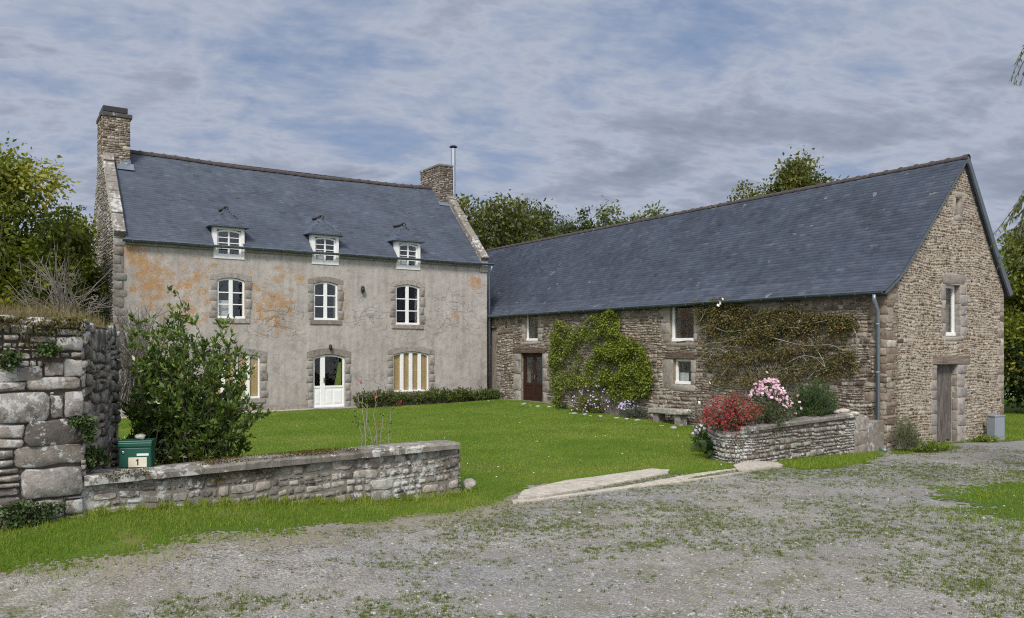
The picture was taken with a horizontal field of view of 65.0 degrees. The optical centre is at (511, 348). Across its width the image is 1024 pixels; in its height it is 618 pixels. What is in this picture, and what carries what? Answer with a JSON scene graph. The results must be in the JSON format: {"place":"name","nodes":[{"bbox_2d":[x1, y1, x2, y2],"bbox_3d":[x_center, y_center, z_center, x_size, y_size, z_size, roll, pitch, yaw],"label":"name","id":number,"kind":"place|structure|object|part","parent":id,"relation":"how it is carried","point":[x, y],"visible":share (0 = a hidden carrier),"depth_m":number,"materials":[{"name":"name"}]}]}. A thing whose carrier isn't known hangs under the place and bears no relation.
{"place":"outdoors","nodes":[
{"label":"outdoors","id":0,"kind":"place"},
{"bbox_2d":[121,405,401,417],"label":"house pavement","id":1,"kind":"structure","parent":0,"point":[284,410],"depth_m":29.41,"materials":[{"name":"grey stone"}]},
{"bbox_2d":[117,399,736,500],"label":"lawn","id":2,"kind":"structure","parent":0,"point":[528,435],"depth_m":20.73,"materials":[{"name":"green plant"}]},
{"bbox_2d":[5,235,117,317],"bbox_3d":[-6.822,-0.953,12.331,1.540,1.450,3.346,0,0,-39],"label":"bare shrub","id":3,"kind":"object","parent":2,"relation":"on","point":[58,295],"visible":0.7,"depth_m":12.24,"materials":[{"name":"plant"}]},
{"bbox_2d":[108,302,185,410],"bbox_3d":[-6.278,0.078,13.719,1.391,1.916,2.447,0,0,-14],"label":"bare shrub","id":4,"kind":"object","parent":2,"relation":"on","point":[127,359],"visible":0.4,"depth_m":13.41,"materials":[{"name":"plant"}]},
{"bbox_2d":[119,285,276,464],"bbox_3d":[-4.768,0.508,11.812,2.673,2.874,2.014,0,0,0],"label":"laurel shrub","id":5,"kind":"object","parent":2,"relation":"on","point":[186,423],"visible":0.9,"depth_m":11.47,"materials":[{"name":"green plant"}]},
{"bbox_2d":[352,380,394,445],"bbox_3d":[-2.392,1.419,14.025,0.798,1.769,0.314,0,0,7],"label":"rose bush","id":6,"kind":"object","parent":2,"relation":"on","point":[367,405],"visible":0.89,"depth_m":14.01,"materials":[{"name":"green plant"}]},
{"bbox_2d":[352,384,505,407],"bbox_3d":[-3.261,1.850,32.615,6.774,0.911,1.417,0,0,-33],"label":"hedge","id":7,"kind":"object","parent":2,"relation":"on","point":[431,396],"visible":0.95,"depth_m":32.36,"materials":[{"name":"green plant"}]},
{"bbox_2d":[462,478,476,489],"bbox_3d":[-0.690,2.200,12.977,0.238,0.209,0.183,0,0,23],"label":"stone","id":8,"kind":"object","parent":2,"relation":"on","point":[471,482],"visible":0.88,"depth_m":12.92,"materials":[{"name":"stone"}]},
{"bbox_2d":[616,399,638,416],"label":"catmint clump","id":9,"kind":"object","parent":2,"relation":"on","point":[622,404],"visible":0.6,"depth_m":27.01,"materials":[{"name":"purple plant"}]},
{"bbox_2d":[648,407,691,425],"bbox_3d":[4.928,2.135,25.185,0.450,0.530,1.502,0,0,-33],"label":"stone bench","id":10,"kind":"object","parent":2,"relation":"on","point":[680,416],"visible":0.83,"depth_m":24.79,"materials":[{"name":"stone"}]},
{"bbox_2d":[693,434,716,458],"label":"dock plant","id":11,"kind":"object","parent":2,"relation":"on","point":[707,448],"visible":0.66,"depth_m":16.93,"materials":[{"name":"green plant"}]},
{"bbox_2d":[0,393,1023,617],"bbox_3d":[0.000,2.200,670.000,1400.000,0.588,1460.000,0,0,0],"label":"ground","id":12,"kind":"structure","parent":0,"point":[102,608],"depth_m":8.36,"materials":[{"name":"grey gravel"}]},
{"bbox_2d":[0,131,81,311],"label":"walnut tree","id":13,"kind":"object","parent":12,"relation":"on","point":[16,186],"visible":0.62,"depth_m":23.97,"materials":[{"name":"green plant"}]},
{"bbox_2d":[0,310,121,526],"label":"ruined wall","id":14,"kind":"structure","parent":12,"relation":"on","point":[42,459],"depth_m":9.03,"materials":[{"name":"stone"}]},
{"bbox_2d":[0,347,33,373],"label":"ivy patch","id":15,"kind":"object","parent":14,"relation":"attached to","point":[8,359],"visible":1,"depth_m":8.65,"materials":[{"name":"green plant"}]},
{"bbox_2d":[0,498,66,530],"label":"ivy patch","id":16,"kind":"object","parent":14,"relation":"attached to","point":[15,509],"visible":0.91,"depth_m":8.77,"materials":[{"name":"green plant"}]},
{"bbox_2d":[0,314,88,369],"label":"moss mat","id":17,"kind":"object","parent":14,"relation":"attached to","point":[58,321],"visible":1,"depth_m":8.90,"materials":[{"name":"green plant"}]},
{"bbox_2d":[29,338,62,358],"bbox_3d":[-5.130,0.004,8.898,0.268,0.246,0.294,0,0,35],"label":"ivy patch","id":18,"kind":"object","parent":14,"relation":"attached to","point":[49,351],"visible":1,"depth_m":8.89,"materials":[{"name":"green plant"}]},
{"bbox_2d":[0,292,124,328],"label":"wall top grass","id":19,"kind":"structure","parent":14,"relation":"on","point":[40,309],"depth_m":9.40,"materials":[{"name":"plant"}]},
{"bbox_2d":[66,413,98,444],"bbox_3d":[-4.875,0.916,9.128,0.344,0.362,0.238,0,0,-40],"label":"ivy patch","id":20,"kind":"object","parent":14,"relation":"attached to","point":[87,427],"visible":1,"depth_m":9.14,"materials":[{"name":"green plant"}]},
{"bbox_2d":[85,444,114,469],"bbox_3d":[-4.850,1.268,9.394,0.385,0.297,0.236,0,0,-40],"label":"ivy patch","id":21,"kind":"object","parent":14,"relation":"attached to","point":[98,458],"visible":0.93,"depth_m":9.39,"materials":[{"name":"green plant"}]},
{"bbox_2d":[34,207,109,322],"bbox_3d":[-15.214,-1.089,26.988,3.492,7.204,3.422,0,0,0],"label":"walnut tree","id":22,"kind":"object","parent":12,"relation":"on","point":[82,243],"visible":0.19,"depth_m":27.00,"materials":[{"name":"green plant"}]},
{"bbox_2d":[50,202,93,323],"bbox_3d":[-14.364,-1.126,26.127,1.321,7.262,1.413,0,0,-40],"label":"young tree","id":23,"kind":"object","parent":12,"relation":"on","point":[74,260],"visible":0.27,"depth_m":25.95,"materials":[{"name":"green plant"}]},
{"bbox_2d":[0,486,532,601],"bbox_3d":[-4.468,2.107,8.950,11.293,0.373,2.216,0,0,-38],"label":"grass verge","id":24,"kind":"object","parent":12,"relation":"on","point":[94,551],"depth_m":8.93,"materials":[{"name":"green plant"}]},
{"bbox_2d":[78,485,474,516],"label":"wall foot grass","id":25,"kind":"structure","parent":24,"relation":"on","point":[409,498],"depth_m":10.62,"materials":[{"name":"green plant"}]},
{"bbox_2d":[81,440,461,514],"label":"garden wall","id":26,"kind":"structure","parent":12,"relation":"on","point":[379,471],"depth_m":10.95,"materials":[{"name":"stone"}]},
{"bbox_2d":[98,467,151,480],"bbox_3d":[-4.547,1.478,9.461,0.590,0.150,0.072,0,0,-40],"label":"moss patch","id":27,"kind":"object","parent":26,"relation":"on","point":[106,475],"visible":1,"depth_m":9.45,"materials":[{"name":"grey plant"}]},
{"bbox_2d":[118,438,155,467],"bbox_3d":[-4.658,1.300,9.984,0.390,0.335,0.275,0,0,-14],"label":"mailbox","id":28,"kind":"object","parent":26,"relation":"on","point":[134,453],"visible":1,"depth_m":9.87,"materials":[{"name":"green metal"}]},
{"bbox_2d":[120,448,149,467],"bbox_3d":[-4.622,1.339,9.863,0.344,0.233,0.019,0,0,-14],"label":"door","id":29,"kind":"structure","parent":28,"relation":"in","point":[129,457],"depth_m":9.86,"materials":[{"name":"green metal"}]},
{"bbox_2d":[134,434,145,439],"bbox_3d":[-4.625,1.101,9.991,0.138,0.088,0.116,0,0,0],"label":"stone","id":30,"kind":"object","parent":28,"relation":"on","point":[139,436],"visible":0.95,"depth_m":9.96,"materials":[{"name":"stone"}]},
{"bbox_2d":[161,464,310,483],"bbox_3d":[-3.536,1.598,10.382,2.047,0.253,0.084,0,0,-40],"label":"moss patch","id":31,"kind":"object","parent":26,"relation":"attached to","point":[278,468],"visible":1,"depth_m":10.33,"materials":[{"name":"green plant"}]},
{"bbox_2d":[153,446,363,466],"bbox_3d":[-3.376,1.465,10.853,2.815,0.055,0.565,0,0,-40],"label":"moss patch","id":32,"kind":"object","parent":26,"relation":"on","point":[297,453],"visible":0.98,"depth_m":11.03,"materials":[{"name":"plant"}]},
{"bbox_2d":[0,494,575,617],"bbox_3d":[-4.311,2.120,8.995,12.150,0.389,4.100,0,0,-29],"label":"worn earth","id":33,"kind":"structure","parent":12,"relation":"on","point":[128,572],"depth_m":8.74,"materials":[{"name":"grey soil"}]},
{"bbox_2d":[91,105,494,416],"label":"stone house","id":34,"kind":"structure","parent":12,"relation":"on","point":[209,241],"depth_m":30.80,"materials":[{"name":"paint"}]},
{"bbox_2d":[209,272,252,322],"bbox_3d":[-10.090,-1.820,28.789,1.513,1.820,0.282,0,0,-33],"label":"window","id":35,"kind":"structure","parent":34,"relation":"in","point":[223,307],"depth_m":28.75,"materials":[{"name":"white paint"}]},
{"bbox_2d":[202,348,267,402],"bbox_3d":[-9.956,0.965,28.877,2.334,2.010,0.282,0,0,-33],"label":"window","id":36,"kind":"structure","parent":34,"relation":"in","point":[254,386],"depth_m":29.23,"materials":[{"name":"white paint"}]},
{"bbox_2d":[307,276,343,324],"bbox_3d":[-7.154,-1.835,30.717,1.451,1.830,0.282,0,0,-33],"label":"window","id":37,"kind":"structure","parent":34,"relation":"in","point":[324,280],"depth_m":30.66,"materials":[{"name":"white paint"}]},
{"bbox_2d":[306,348,360,409],"bbox_3d":[-6.850,1.200,30.692,2.060,2.440,0.660,0,0,-33],"label":"front door","id":38,"kind":"structure","parent":34,"relation":"in","point":[322,396],"depth_m":30.72,"materials":[{"name":"white paint"}]},
{"bbox_2d":[247,288,483,388],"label":"creeper remains","id":39,"kind":"object","parent":34,"relation":"attached to","point":[364,321],"visible":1,"depth_m":31.67,"materials":[{"name":"brown plant"}]},
{"bbox_2d":[389,280,425,328],"bbox_3d":[-4.275,-1.795,32.608,1.612,1.990,0.282,0,0,-33],"label":"window","id":40,"kind":"structure","parent":34,"relation":"in","point":[403,283],"depth_m":32.55,"materials":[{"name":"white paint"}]},
{"bbox_2d":[386,346,434,394],"bbox_3d":[-4.143,0.905,32.695,2.199,2.010,0.282,0,0,-33],"label":"window","id":41,"kind":"structure","parent":34,"relation":"in","point":[401,360],"depth_m":32.65,"materials":[{"name":"white paint"}]},
{"bbox_2d":[456,189,549,249],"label":"oak tree","id":42,"kind":"object","parent":12,"relation":"on","point":[486,216],"visible":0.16,"depth_m":48.20,"materials":[{"name":"green plant"}]},
{"bbox_2d":[0,445,1023,617],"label":"gravel weeds","id":43,"kind":"object","parent":12,"relation":"on","point":[859,532],"visible":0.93,"depth_m":9.82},
{"bbox_2d":[490,193,564,242],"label":"oak tree","id":44,"kind":"object","parent":12,"relation":"on","point":[551,232],"visible":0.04,"depth_m":54.05,"materials":[{"name":"green plant"}]},
{"bbox_2d":[521,204,569,238],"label":"background tree","id":45,"kind":"object","parent":12,"relation":"on","point":[552,215],"visible":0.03,"depth_m":59.83,"materials":[{"name":"green plant"}]},
{"bbox_2d":[553,402,568,409],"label":"fern clump","id":46,"kind":"object","parent":12,"relation":"on","point":[562,405],"visible":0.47,"depth_m":29.51,"materials":[{"name":"green plant"}]},
{"bbox_2d":[556,216,577,234],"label":"conifer","id":47,"kind":"object","parent":12,"relation":"on","point":[567,227],"visible":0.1,"depth_m":59.48,"materials":[{"name":"green plant"}]},
{"bbox_2d":[571,205,597,231],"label":"conifer","id":48,"kind":"object","parent":12,"relation":"on","point":[584,226],"visible":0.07,"depth_m":59.70,"materials":[{"name":"green plant"}]},
{"bbox_2d":[568,385,612,413],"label":"aster clump","id":49,"kind":"object","parent":12,"relation":"on","point":[592,409],"visible":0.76,"depth_m":28.43,"materials":[{"name":"green plant"}]},
{"bbox_2d":[518,468,669,498],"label":"driveway slab","id":50,"kind":"structure","parent":12,"relation":"on","point":[568,486],"depth_m":13.54,"materials":[{"name":"concrete"}]},
{"bbox_2d":[593,195,621,227],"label":"conifer","id":51,"kind":"object","parent":12,"relation":"on","point":[605,214],"visible":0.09,"depth_m":59.92,"materials":[{"name":"green plant"}]},
{"bbox_2d":[604,210,651,223],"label":"background tree","id":52,"kind":"object","parent":12,"relation":"on","point":[633,217],"visible":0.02,"depth_m":59.59,"materials":[{"name":"green plant"}]},
{"bbox_2d":[622,406,649,418],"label":"lavender bush","id":53,"kind":"object","parent":12,"relation":"on","point":[635,414],"visible":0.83,"depth_m":26.46,"materials":[{"name":"green plant"}]},
{"bbox_2d":[511,466,780,503],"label":"driveway kerb","id":54,"kind":"structure","parent":12,"relation":"on","point":[671,480],"depth_m":13.49,"materials":[{"name":"concrete"}]},
{"bbox_2d":[636,200,668,217],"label":"background tree","id":55,"kind":"object","parent":12,"relation":"on","point":[654,212],"visible":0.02,"depth_m":59.52,"materials":[{"name":"green plant"}]},
{"bbox_2d":[689,400,714,449],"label":"aster clump","id":56,"kind":"object","parent":12,"relation":"on","point":[699,434],"visible":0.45,"depth_m":18.09,"materials":[{"name":"white plant"}]},
{"bbox_2d":[485,154,1012,451],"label":"stone barn","id":57,"kind":"structure","parent":12,"relation":"on","point":[900,264],"depth_m":23.05,"materials":[{"name":"stone"}]},
{"bbox_2d":[487,328,501,398],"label":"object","id":58,"kind":"structure","parent":57,"relation":"in","point":[495,376],"depth_m":34.86,"materials":[{"name":"stone"}]},
{"bbox_2d":[513,348,548,402],"bbox_3d":[0.851,1.135,32.450,0.350,2.351,2.544,0,0,-33],"label":"double door","id":59,"kind":"structure","parent":57,"relation":"in","point":[534,391],"depth_m":32.55,"materials":[{"name":"brown wood"}]},
{"bbox_2d":[521,315,542,344],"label":"window","id":60,"kind":"structure","parent":57,"relation":"in","point":[540,330],"depth_m":32.40,"materials":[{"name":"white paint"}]},
{"bbox_2d":[547,307,655,414],"bbox_3d":[3.034,0.793,28.538,0.471,4.447,5.863,0,0,-33],"label":"climbing vine","id":61,"kind":"object","parent":57,"relation":"attached to","point":[622,353],"visible":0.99,"depth_m":28.11,"materials":[{"name":"green plant"}]},
{"bbox_2d":[663,352,695,391],"bbox_3d":[5.404,0.727,25.525,0.340,1.234,1.445,0,0,-33],"label":"window","id":62,"kind":"structure","parent":57,"relation":"in","point":[668,366],"depth_m":25.61,"materials":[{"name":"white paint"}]},
{"bbox_2d":[660,306,699,346],"bbox_3d":[5.365,-0.769,25.465,0.197,1.428,1.738,0,0,-33],"label":"window","id":63,"kind":"structure","parent":57,"relation":"in","point":[665,327],"depth_m":25.80,"materials":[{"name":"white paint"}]},
{"bbox_2d":[692,297,870,416],"bbox_3d":[7.195,0.390,22.261,0.498,3.840,5.956,0,0,-33],"label":"climbing rose","id":64,"kind":"object","parent":57,"relation":"attached to","point":[831,326],"visible":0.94,"depth_m":22.21,"materials":[{"name":"green plant"}]},
{"bbox_2d":[930,355,969,442],"bbox_3d":[11.450,1.390,21.335,1.913,2.420,0.435,0,0,-33],"label":"door surround","id":65,"kind":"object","parent":57,"relation":"in","point":[941,406],"depth_m":21.38,"materials":[{"name":"grey stone"}]},
{"bbox_2d":[941,273,967,340],"bbox_3d":[11.676,-1.080,21.379,1.336,1.790,0.253,0,0,-33],"label":"window","id":66,"kind":"structure","parent":57,"relation":"in","point":[960,309],"depth_m":21.50,"materials":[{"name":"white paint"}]},
{"bbox_2d":[733,461,782,471],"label":"driveway kerb","id":67,"kind":"structure","parent":12,"relation":"on","point":[747,466],"depth_m":15.72,"materials":[{"name":"concrete"}]},
{"bbox_2d":[707,413,883,462],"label":"planter wall","id":68,"kind":"structure","parent":12,"relation":"on","point":[826,435],"depth_m":17.55,"materials":[{"name":"stone"}]},
{"bbox_2d":[685,388,727,430],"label":"aster clump","id":69,"kind":"object","parent":68,"relation":"on","point":[698,414],"visible":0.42,"depth_m":18.52,"materials":[{"name":"purple plant"}]},
{"bbox_2d":[697,390,772,434],"bbox_3d":[4.565,1.348,16.615,1.586,1.021,2.162,0,0,18],"label":"red shrub","id":70,"kind":"object","parent":68,"relation":"on","point":[734,416],"visible":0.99,"depth_m":16.41,"materials":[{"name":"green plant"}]},
{"bbox_2d":[748,377,801,420],"bbox_3d":[5.916,1.247,17.878,1.863,1.217,1.186,0,0,-29],"label":"pink anemone","id":71,"kind":"object","parent":68,"relation":"on","point":[763,388],"visible":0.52,"depth_m":17.72,"materials":[{"name":"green plant"}]},
{"bbox_2d":[752,397,799,436],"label":"trailing shrub","id":72,"kind":"object","parent":68,"relation":"on","point":[770,417],"visible":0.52,"depth_m":16.96,"materials":[{"name":"green plant"}]},
{"bbox_2d":[789,376,839,417],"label":"green bush","id":73,"kind":"object","parent":68,"relation":"on","point":[817,402],"visible":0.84,"depth_m":18.45,"materials":[{"name":"green plant"}]},
{"bbox_2d":[838,408,850,412],"bbox_3d":[7.843,1.472,19.022,0.318,0.116,0.185,0,0,0],"label":"stone","id":74,"kind":"object","parent":68,"relation":"on","point":[842,410],"visible":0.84,"depth_m":18.95,"materials":[{"name":"stone"}]},
{"bbox_2d":[779,451,886,469],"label":"planter grass","id":75,"kind":"structure","parent":12,"relation":"on","point":[859,460],"depth_m":17.13,"materials":[{"name":"green plant"}]},
{"bbox_2d":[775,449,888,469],"bbox_3d":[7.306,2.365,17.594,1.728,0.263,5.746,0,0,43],"label":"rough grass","id":76,"kind":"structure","parent":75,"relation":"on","point":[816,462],"depth_m":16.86,"materials":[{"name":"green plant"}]},
{"bbox_2d":[849,472,1023,534],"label":"rough grass","id":77,"kind":"structure","parent":12,"relation":"on","point":[973,493],"depth_m":11.75,"materials":[{"name":"green plant"}]},
{"bbox_2d":[890,416,1023,453],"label":"grass","id":78,"kind":"structure","parent":12,"relation":"on","point":[1011,426],"depth_m":23.02,"materials":[{"name":"green plant"}]},
{"bbox_2d":[891,413,923,449],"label":"tall weed","id":79,"kind":"object","parent":78,"relation":"on","point":[907,440],"visible":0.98,"depth_m":19.29,"materials":[{"name":"green plant"}]},
{"bbox_2d":[910,437,950,451],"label":"broad weed","id":80,"kind":"object","parent":78,"relation":"on","point":[929,447],"visible":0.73,"depth_m":19.16,"materials":[{"name":"green plant"}]},
{"bbox_2d":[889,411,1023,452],"bbox_3d":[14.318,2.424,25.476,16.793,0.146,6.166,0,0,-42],"label":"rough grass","id":81,"kind":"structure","parent":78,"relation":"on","point":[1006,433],"depth_m":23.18,"materials":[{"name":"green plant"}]},
{"bbox_2d":[971,433,999,442],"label":"broad weed","id":82,"kind":"object","parent":78,"relation":"on","point":[991,439],"visible":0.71,"depth_m":21.21,"materials":[{"name":"green plant"}]},
{"bbox_2d":[986,414,1005,439],"bbox_3d":[13.107,2.140,21.767,0.390,0.720,0.280,0,0,-20],"label":"utility cabinet","id":83,"kind":"object","parent":78,"relation":"on","point":[996,424],"visible":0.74,"depth_m":21.66,"materials":[{"name":"grey plastic"}]},
{"bbox_3d":[13.151,2.130,21.647,0.300,0.500,0.010,0,0,-20],"label":"door","id":84,"kind":"part","parent":83,"relation":"part of","materials":[{"name":"grey plastic"}]},
{"bbox_2d":[1004,314,1023,413],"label":"chestnut tree","id":85,"kind":"object","parent":78,"relation":"on","point":[1010,389],"visible":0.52,"depth_m":29.61,"materials":[{"name":"green plant"}]},
{"bbox_2d":[918,480,1023,520],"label":"roadside grass","id":86,"kind":"structure","parent":12,"relation":"on","point":[992,503],"depth_m":12.36,"materials":[{"name":"green plant"}]},
{"bbox_2d":[987,45,1023,271],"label":"willow tree","id":87,"kind":"object","parent":12,"relation":"on","point":[1017,207],"visible":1,"depth_m":11.47,"materials":[{"name":"green plant"}]},
{"bbox_2d":[997,225,1023,392],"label":"chestnut tree","id":88,"kind":"object","parent":12,"relation":"on","point":[1014,305],"visible":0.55,"depth_m":29.52,"materials":[{"name":"green plant"}]},
{"bbox_2d":[0,0,1023,275],"label":"sky","id":89,"kind":"structure","parent":0,"point":[573,103],"materials":[{"name":"blue"}]},
{"bbox_2d":[1004,391,1023,415],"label":"field","id":90,"kind":"structure","parent":0,"point":[1009,408],"depth_m":33.03,"materials":[{"name":"green plant"}]},
{"bbox_2d":[724,180,763,202],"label":"ash tree","id":91,"kind":"object","parent":90,"relation":"on","point":[751,194],"visible":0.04,"depth_m":41.49,"materials":[{"name":"green plant"}]},
{"bbox_2d":[756,145,834,194],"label":"ash tree","id":92,"kind":"object","parent":90,"relation":"on","point":[797,173],"visible":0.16,"depth_m":41.38,"materials":[{"name":"green plant"}]}
]}

